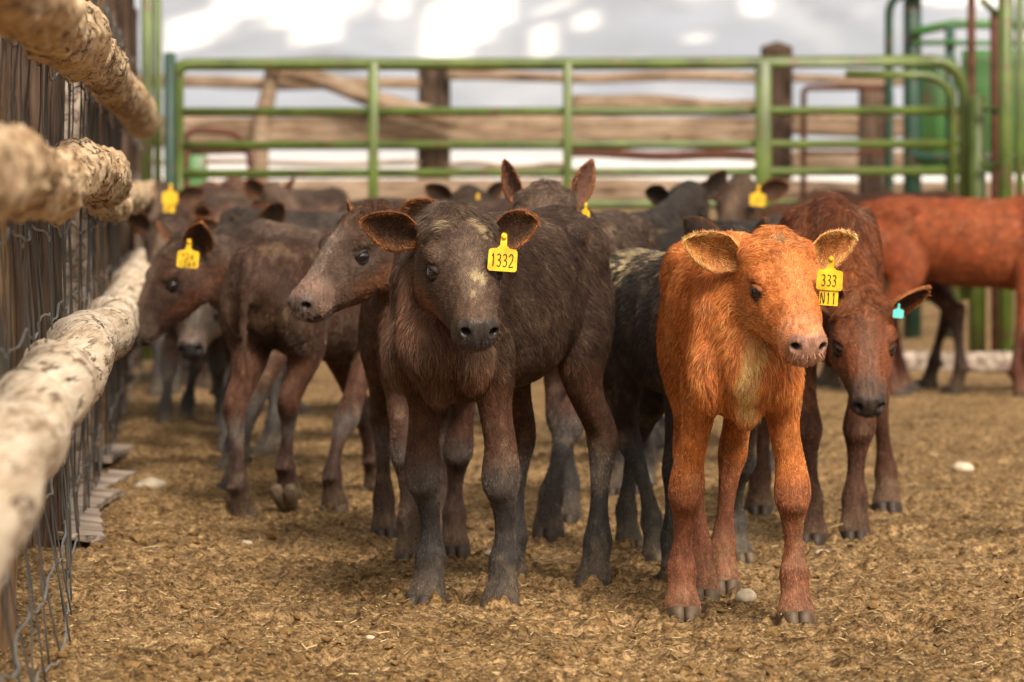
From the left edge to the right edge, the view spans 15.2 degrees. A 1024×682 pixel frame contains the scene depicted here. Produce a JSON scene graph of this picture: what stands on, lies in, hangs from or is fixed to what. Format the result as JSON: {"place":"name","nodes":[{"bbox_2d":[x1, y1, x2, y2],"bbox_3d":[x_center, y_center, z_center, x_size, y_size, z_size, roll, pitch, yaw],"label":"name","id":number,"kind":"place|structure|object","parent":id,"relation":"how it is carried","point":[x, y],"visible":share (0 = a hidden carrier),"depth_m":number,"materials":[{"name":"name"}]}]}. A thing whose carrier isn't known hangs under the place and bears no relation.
{"place":"outdoors","nodes":[
{"label":"outdoors","id":0,"kind":"place"},
{"bbox_2d":[0,208,1023,681],"bbox_3d":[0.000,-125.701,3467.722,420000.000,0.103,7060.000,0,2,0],"label":"dirt ground","id":1,"kind":"structure","parent":0,"point":[958,422],"depth_m":8.23,"materials":[{"name":"brown soil"}]},
{"bbox_2d":[0,36,17,649],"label":"fence post","id":2,"kind":"object","parent":1,"relation":"on","point":[4,638],"visible":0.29,"depth_m":6.68,"materials":[{"name":"beige wood"}]},
{"bbox_2d":[0,294,138,586],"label":"log rail","id":3,"kind":"object","parent":2,"relation":"attached to","point":[52,385],"visible":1,"depth_m":5.14,"materials":[{"name":"beige wood"}]},
{"bbox_2d":[7,39,70,547],"bbox_3d":[-1.087,-0.322,8.694,0.187,1.906,0.182,0,2,0],"label":"fence post","id":4,"kind":"object","parent":1,"relation":"on","point":[33,106],"visible":0.16,"depth_m":8.62,"materials":[{"name":"brown wood"}]},
{"bbox_2d":[0,121,132,226],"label":"log rail","id":5,"kind":"object","parent":4,"relation":"attached to","point":[61,182],"visible":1,"depth_m":4.96,"materials":[{"name":"brown wood"}]},
{"bbox_2d":[62,80,93,497],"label":"fence slab","id":6,"kind":"structure","parent":1,"relation":"on","point":[74,219],"depth_m":9.87,"materials":[{"name":"brown wood"}]},
{"bbox_2d":[56,506,104,543],"bbox_3d":[-1.024,0.431,9.081,0.112,0.029,0.917,6,0,-7],"label":"board scrap","id":7,"kind":"object","parent":1,"relation":"on","point":[90,527],"visible":0.57,"depth_m":8.91,"materials":[{"name":"grey wood"}]},
{"bbox_2d":[85,0,98,299],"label":"fence post","id":8,"kind":"object","parent":1,"relation":"on","point":[97,134],"visible":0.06,"depth_m":10.78,"materials":[{"name":"brown wood"}]},
{"bbox_2d":[70,488,124,509],"bbox_3d":[-1.086,0.412,9.943,0.090,0.027,0.602,4,2,2],"label":"board scrap","id":9,"kind":"object","parent":1,"relation":"on","point":[100,498],"visible":0.59,"depth_m":9.92,"materials":[{"name":"grey wood"}]},
{"bbox_2d":[95,0,108,448],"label":"fence slab","id":10,"kind":"structure","parent":1,"relation":"on","point":[107,280],"depth_m":11.88,"materials":[{"name":"brown wood"}]},
{"bbox_2d":[103,0,115,432],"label":"fence post","id":11,"kind":"object","parent":1,"relation":"on","point":[108,223],"visible":0.03,"depth_m":12.76,"materials":[{"name":"brown wood"}]},
{"bbox_2d":[0,0,144,681],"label":"wire mesh","id":12,"kind":"object","parent":11,"relation":"attached to","point":[110,408],"visible":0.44,"depth_m":7.74,"materials":[{"name":"grey metal"}]},
{"bbox_2d":[85,180,155,222],"bbox_3d":[-1.302,-0.497,13.145,0.119,0.154,8.352,0,2,-4],"label":"log rail","id":13,"kind":"object","parent":11,"relation":"attached to","point":[141,198],"visible":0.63,"depth_m":10.54,"materials":[{"name":"brown wood"}]},
{"bbox_2d":[104,248,150,302],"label":"log rail","id":14,"kind":"object","parent":11,"relation":"attached to","point":[128,278],"visible":0.48,"depth_m":11.93,"materials":[{"name":"beige wood"}]},
{"bbox_2d":[95,444,131,462],"bbox_3d":[-1.211,0.336,11.533,0.085,0.029,0.774,2,2,-1],"label":"board scrap","id":15,"kind":"object","parent":1,"relation":"on","point":[116,451],"visible":0.75,"depth_m":11.46,"materials":[{"name":"grey wood"}]},
{"bbox_2d":[93,469,135,488],"bbox_3d":[-1.138,0.403,10.661,0.074,0.027,0.691,5,6,4],"label":"board scrap","id":16,"kind":"object","parent":1,"relation":"on","point":[113,476],"visible":0.48,"depth_m":10.79,"materials":[{"name":"grey wood"}]},
{"bbox_2d":[109,10,121,421],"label":"fence slab","id":17,"kind":"structure","parent":1,"relation":"on","point":[114,14],"depth_m":13.68,"materials":[{"name":"brown wood"}]},
{"bbox_2d":[107,0,126,407],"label":"fence post","id":18,"kind":"object","parent":1,"relation":"on","point":[118,6],"visible":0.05,"depth_m":14.75,"materials":[{"name":"brown wood"}]},
{"bbox_2d":[0,0,159,138],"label":"log rail","id":19,"kind":"object","parent":18,"relation":"attached to","point":[73,41],"visible":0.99,"depth_m":6.44,"materials":[{"name":"beige wood"}]},
{"bbox_2d":[121,0,136,383],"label":"fence post","id":20,"kind":"object","parent":1,"relation":"on","point":[129,148],"visible":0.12,"depth_m":16.74,"materials":[{"name":"brown wood"}]},
{"bbox_2d":[133,8,143,367],"bbox_3d":[-1.885,-0.687,18.686,0.192,1.906,0.180,0,2,0],"label":"fence post","id":21,"kind":"object","parent":1,"relation":"on","point":[138,239],"visible":0.07,"depth_m":18.64,"materials":[{"name":"brown wood"}]},
{"bbox_2d":[141,0,152,359],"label":"steel post","id":22,"kind":"object","parent":1,"relation":"on","point":[147,69],"visible":0.33,"depth_m":19.54,"materials":[{"name":"green paint"}]},
{"bbox_2d":[135,477,165,488],"bbox_3d":[-0.995,0.398,10.547,0.087,0.046,0.071,-10,2,-42],"label":"stone","id":23,"kind":"object","parent":1,"relation":"on","point":[153,482],"visible":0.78,"depth_m":10.52,"materials":[{"name":"beige stone"}]},
{"bbox_2d":[154,0,161,181],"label":"steel post","id":24,"kind":"object","parent":1,"relation":"on","point":[158,85],"visible":0.33,"depth_m":19.55,"materials":[{"name":"green metal"}]},
{"bbox_2d":[164,52,175,187],"bbox_3d":[-1.709,-0.652,19.189,0.064,1.586,0.060,0,2,0],"label":"gate hinge post","id":25,"kind":"object","parent":1,"relation":"on","point":[170,117],"visible":0.4,"depth_m":19.15,"materials":[{"name":"green metal"}]},
{"bbox_2d":[176,55,969,300],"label":"gate","id":26,"kind":"structure","parent":25,"relation":"attached to","point":[762,144],"depth_m":19.25,"materials":[{"name":"green metal"}]},
{"bbox_2d":[126,212,217,423],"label":"calf","id":27,"kind":"object","parent":1,"relation":"on","point":[140,223],"visible":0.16,"depth_m":13.62},
{"bbox_2d":[142,181,205,394],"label":"calf","id":28,"kind":"object","parent":1,"relation":"on","point":[169,198],"visible":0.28,"depth_m":15.62},
{"bbox_2d":[189,155,207,185],"bbox_3d":[-1.857,-0.529,22.396,0.194,1.114,0.050,0,2,0],"label":"feed box","id":29,"kind":"object","parent":1,"relation":"on","point":[198,161],"visible":0.14,"depth_m":22.36,"materials":[{"name":"green paint"}]},
{"bbox_2d":[174,303,231,454],"bbox_3d":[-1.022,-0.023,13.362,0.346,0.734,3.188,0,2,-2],"label":"calf","id":30,"kind":"object","parent":1,"relation":"on","point":[198,331],"visible":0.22,"depth_m":11.90},
{"bbox_2d":[184,127,253,185],"bbox_3d":[-1.680,-0.600,22.006,0.411,1.247,0.063,0,2,0],"label":"pipe panel","id":31,"kind":"object","parent":1,"relation":"on","point":[217,131],"visible":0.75,"depth_m":21.96,"materials":[{"name":"metal"}]},
{"bbox_2d":[181,175,265,388],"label":"calf","id":32,"kind":"object","parent":1,"relation":"on","point":[233,184],"visible":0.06,"depth_m":17.30},
{"bbox_2d":[132,219,334,492],"bbox_3d":[-0.608,0.027,11.398,0.446,0.776,1.627,1,3,34],"label":"calf","id":33,"kind":"object","parent":1,"relation":"on","point":[185,274],"visible":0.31,"depth_m":10.80},
{"bbox_2d":[242,540,252,544],"bbox_3d":[-0.625,0.475,9.005,0.034,0.017,0.025,-5,-6,23],"label":"stone","id":34,"kind":"object","parent":1,"relation":"on","point":[248,542],"visible":0.49,"depth_m":8.99,"materials":[{"name":"beige stone"}]},
{"bbox_2d":[178,200,340,415],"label":"calf","id":35,"kind":"object","parent":1,"relation":"on","point":[191,215],"visible":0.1,"depth_m":14.43},
{"bbox_2d":[251,72,278,182],"bbox_3d":[-1.656,-0.972,25.682,0.218,1.749,0.121,0,2,0],"label":"leaning prop","id":36,"kind":"object","parent":1,"relation":"on","point":[261,124],"visible":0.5,"depth_m":25.62,"materials":[{"name":"brown wood"}]},
{"bbox_2d":[265,70,457,128],"bbox_3d":[-1.008,-1.641,25.607,1.290,0.457,0.122,0,2,0],"label":"slanting pole","id":37,"kind":"object","parent":36,"relation":"on","point":[349,90],"visible":0.71,"depth_m":25.56,"materials":[{"name":"brown wood"}]},
{"bbox_2d":[193,177,349,377],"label":"calf","id":38,"kind":"object","parent":1,"relation":"on","point":[257,192],"visible":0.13,"depth_m":16.60},
{"bbox_2d":[213,201,347,454],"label":"calf","id":39,"kind":"object","parent":1,"relation":"on","point":[231,220],"visible":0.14,"depth_m":12.41},
{"bbox_2d":[219,204,399,518],"bbox_3d":[-0.452,0.038,10.523,0.328,0.818,1.545,1,2,14],"label":"calf","id":40,"kind":"object","parent":1,"relation":"on","point":[264,276],"visible":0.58,"depth_m":9.96},
{"bbox_2d":[365,635,374,638],"bbox_3d":[-0.267,0.560,7.252,0.020,0.010,0.017,5,6,-16],"label":"stone","id":41,"kind":"object","parent":1,"relation":"on","point":[369,636],"visible":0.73,"depth_m":7.25,"materials":[{"name":"white stone"}]},
{"bbox_2d":[287,197,475,561],"bbox_3d":[-0.222,0.084,9.007,0.408,0.838,0.993,0,2,10],"label":"calf","id":42,"kind":"object","parent":1,"relation":"on","point":[351,266],"visible":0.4,"depth_m":8.72},
{"bbox_2d":[340,181,502,417],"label":"calf","id":43,"kind":"object","parent":1,"relation":"on","point":[439,191],"visible":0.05,"depth_m":14.38},
{"bbox_2d":[337,196,512,211],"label":"calf","id":44,"kind":"object","parent":1,"relation":"on","point":[501,204],"visible":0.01,"depth_m":13.68},
{"bbox_2d":[417,70,450,178],"bbox_3d":[-0.529,-0.927,25.983,0.227,1.876,0.220,0,2,0],"label":"timber post","id":45,"kind":"object","parent":1,"relation":"on","point":[434,90],"visible":0.26,"depth_m":25.86,"materials":[{"name":"brown wood"}]},
{"bbox_2d":[138,74,420,89],"bbox_3d":[-1.600,-1.737,25.794,1.979,0.107,0.059,0,2,0],"label":"corral rail","id":46,"kind":"object","parent":45,"relation":"attached to","point":[230,82],"visible":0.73,"depth_m":25.77,"materials":[{"name":"brown wood"}]},
{"bbox_2d":[153,116,754,146],"bbox_3d":[-0.430,-1.406,25.794,4.320,0.236,0.059,0,2,0],"label":"corral rail","id":47,"kind":"object","parent":45,"relation":"attached to","point":[341,128],"visible":0.45,"depth_m":25.76,"materials":[{"name":"brown wood"}]},
{"bbox_2d":[572,94,754,116],"bbox_3d":[1.050,-1.582,25.784,1.310,0.152,0.059,0,2,0],"label":"corral rail","id":48,"kind":"object","parent":47,"relation":"on","point":[639,100],"visible":0.53,"depth_m":25.75,"materials":[{"name":"brown wood"}]},
{"bbox_2d":[447,161,562,167],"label":"corral rail","id":49,"kind":"object","parent":45,"relation":"attached to","point":[488,164],"visible":0.63,"depth_m":25.76,"materials":[{"name":"brown wood"}]},
{"bbox_2d":[357,198,618,607],"bbox_3d":[-0.009,0.132,7.804,0.370,0.830,1.107,1,2,21],"label":"calf","id":50,"kind":"object","parent":1,"relation":"on","point":[493,315],"visible":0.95,"depth_m":7.64},
{"bbox_2d":[0,403,1023,681],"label":"manure clods","id":51,"kind":"object","parent":1,"relation":"on","point":[272,535],"visible":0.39,"depth_m":7.31,"materials":[{"name":"brown soil"}]},
{"bbox_2d":[500,158,659,541],"bbox_3d":[0.198,0.000,9.990,0.274,0.934,1.822,0,2,11],"label":"calf","id":52,"kind":"object","parent":1,"relation":"on","point":[558,501],"visible":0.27,"depth_m":9.46},
{"bbox_2d":[602,214,770,582],"bbox_3d":[0.418,0.116,8.688,0.463,0.797,0.860,-1,2,-19],"label":"calf","id":53,"kind":"object","parent":1,"relation":"on","point":[631,367],"visible":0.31,"depth_m":8.69},
{"bbox_2d":[629,169,780,443],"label":"calf","id":54,"kind":"object","parent":1,"relation":"on","point":[680,201],"visible":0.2,"depth_m":13.09},
{"bbox_2d":[648,219,779,473],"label":"calf","id":55,"kind":"object","parent":1,"relation":"on","point":[669,234],"visible":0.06,"depth_m":11.61},
{"bbox_2d":[734,588,756,603],"bbox_3d":[0.470,0.514,7.731,0.045,0.031,0.062,-6,8,-1],"label":"stone","id":56,"kind":"object","parent":1,"relation":"on","point":[745,595],"visible":1,"depth_m":7.71,"materials":[{"name":"beige stone"}]},
{"bbox_2d":[701,173,791,220],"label":"calf","id":57,"kind":"object","parent":1,"relation":"on","point":[743,197],"visible":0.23,"depth_m":14.80},
{"bbox_2d":[656,224,858,625],"bbox_3d":[0.471,0.162,7.617,0.355,0.783,1.082,0,2,-3],"label":"calf","id":58,"kind":"object","parent":1,"relation":"on","point":[741,341],"visible":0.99,"depth_m":7.37},
{"bbox_2d":[761,41,792,179],"bbox_3d":[1.788,-1.009,25.980,0.222,2.037,0.215,0,2,0],"label":"timber post","id":59,"kind":"object","parent":1,"relation":"on","point":[782,95],"visible":0.22,"depth_m":25.86,"materials":[{"name":"brown wood"}]},
{"bbox_2d":[447,70,754,83],"bbox_3d":[0.633,-1.775,25.788,2.146,0.095,0.059,0,2,0],"label":"corral rail","id":60,"kind":"object","parent":59,"relation":"attached to","point":[676,75],"visible":0.9,"depth_m":25.76,"materials":[{"name":"brown wood"}]},
{"bbox_2d":[572,149,754,160],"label":"corral rail","id":61,"kind":"object","parent":59,"relation":"attached to","point":[715,154],"visible":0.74,"depth_m":25.75,"materials":[{"name":"brown wood"}]},
{"bbox_2d":[791,73,902,85],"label":"corral rail","id":62,"kind":"object","parent":59,"relation":"attached to","point":[818,78],"visible":0.37,"depth_m":25.76,"materials":[{"name":"brown wood"}]},
{"bbox_2d":[791,115,957,137],"bbox_3d":[2.804,-1.438,25.773,1.858,0.189,0.059,0,2,0],"label":"corral rail","id":63,"kind":"object","parent":59,"relation":"attached to","point":[834,125],"visible":0.29,"depth_m":25.74,"materials":[{"name":"brown wood"}]},
{"bbox_2d":[791,149,957,166],"bbox_3d":[2.804,-1.202,25.777,1.859,0.175,0.059,0,2,0],"label":"corral rail","id":64,"kind":"object","parent":59,"relation":"attached to","point":[832,160],"visible":0.11,"depth_m":25.75,"materials":[{"name":"brown wood"}]},
{"bbox_2d":[744,191,931,545],"bbox_3d":[0.794,0.058,9.513,0.432,0.852,1.390,0,2,3],"label":"calf","id":65,"kind":"object","parent":1,"relation":"on","point":[859,329],"visible":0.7,"depth_m":9.19},
{"bbox_2d":[801,85,893,198],"bbox_3d":[2.138,-0.850,24.493,0.600,1.565,0.054,0,2,0],"label":"pipe panel","id":66,"kind":"object","parent":1,"relation":"on","point":[804,91],"visible":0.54,"depth_m":24.45,"materials":[{"name":"brown metal"}]},
{"bbox_2d":[761,188,970,394],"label":"calf","id":67,"kind":"object","parent":1,"relation":"on","point":[942,298],"visible":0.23,"depth_m":16.64},
{"bbox_2d":[858,91,884,193],"bbox_3d":[2.355,-0.827,25.187,0.168,1.705,0.140,0,2,0],"label":"timber post","id":68,"kind":"object","parent":1,"relation":"on","point":[871,127],"visible":0.2,"depth_m":25.11,"materials":[{"name":"brown wood"}]},
{"bbox_2d":[858,195,1023,396],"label":"calf","id":69,"kind":"object","parent":1,"relation":"on","point":[975,242],"visible":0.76,"depth_m":16.14},
{"bbox_2d":[885,0,1014,338],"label":"cattle chute","id":70,"kind":"object","parent":1,"relation":"on","point":[918,92],"visible":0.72,"depth_m":23.02,"materials":[{"name":"green paint"}]},
{"bbox_2d":[903,351,1012,373],"bbox_3d":[2.422,0.108,18.308,1.148,0.117,0.158,0,2,8],"label":"sill timber","id":71,"kind":"object","parent":1,"relation":"on","point":[992,362],"visible":0.48,"depth_m":18.27,"materials":[{"name":"beige wood"}]},
{"bbox_2d":[990,14,997,350],"bbox_3d":[2.438,-0.763,19.385,0.058,1.788,0.044,0,2,0],"label":"rusty pipe","id":72,"kind":"object","parent":71,"relation":"on","point":[994,131],"visible":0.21,"depth_m":19.36,"materials":[{"name":"metal"}]},
{"bbox_2d":[952,462,973,471],"bbox_3d":[1.381,0.387,11.755,0.069,0.035,0.057,6,9,15],"label":"stone","id":73,"kind":"object","parent":1,"relation":"on","point":[962,466],"visible":0.81,"depth_m":11.73,"materials":[{"name":"beige stone"}]},
{"bbox_2d":[967,0,975,338],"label":"rusty pipe","id":74,"kind":"object","parent":1,"relation":"on","point":[971,41],"visible":0.2,"depth_m":20.14,"materials":[{"name":"brown metal"}]},
{"bbox_2d":[969,94,985,351],"bbox_3d":[2.328,-0.545,19.193,0.088,1.382,0.084,0,2,0],"label":"gate latch post","id":75,"kind":"object","parent":1,"relation":"on","point":[977,189],"visible":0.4,"depth_m":19.16,"materials":[{"name":"green metal"}]},
{"bbox_2d":[979,0,997,168],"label":"latch assembly","id":76,"kind":"object","parent":75,"relation":"attached to","point":[989,7],"visible":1,"depth_m":19.06,"materials":[{"name":"green paint"}]},
{"bbox_2d":[998,0,1012,351],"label":"steel post","id":77,"kind":"object","parent":1,"relation":"on","point":[1005,144],"visible":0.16,"depth_m":18.95,"materials":[{"name":"metal"}]},
{"bbox_2d":[1015,0,1023,324],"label":"steel post","id":78,"kind":"object","parent":1,"relation":"on","point":[1019,97],"visible":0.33,"depth_m":19.95,"materials":[{"name":"metal"}]},
{"bbox_2d":[1,395,1023,681],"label":"straw","id":79,"kind":"object","parent":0,"point":[527,599],"visible":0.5,"depth_m":7.38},
{"bbox_2d":[134,0,1014,181],"bbox_3d":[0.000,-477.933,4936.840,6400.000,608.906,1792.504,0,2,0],"label":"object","id":80,"kind":"structure","parent":0,"point":[439,28],"depth_m":4733.71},
{"bbox_2d":[153,178,1014,200],"bbox_3d":[0.501,-0.996,25.781,6.466,0.201,0.059,0,2,0],"label":"corral rail","id":81,"kind":"object","parent":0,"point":[604,189],"visible":0.2,"depth_m":25.75,"materials":[{"name":"brown wood"}]},
{"bbox_2d":[153,159,419,166],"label":"corral rail","id":82,"kind":"object","parent":81,"relation":"on","point":[319,164],"visible":0.69,"depth_m":25.77,"materials":[{"name":"brown wood"}]}
]}

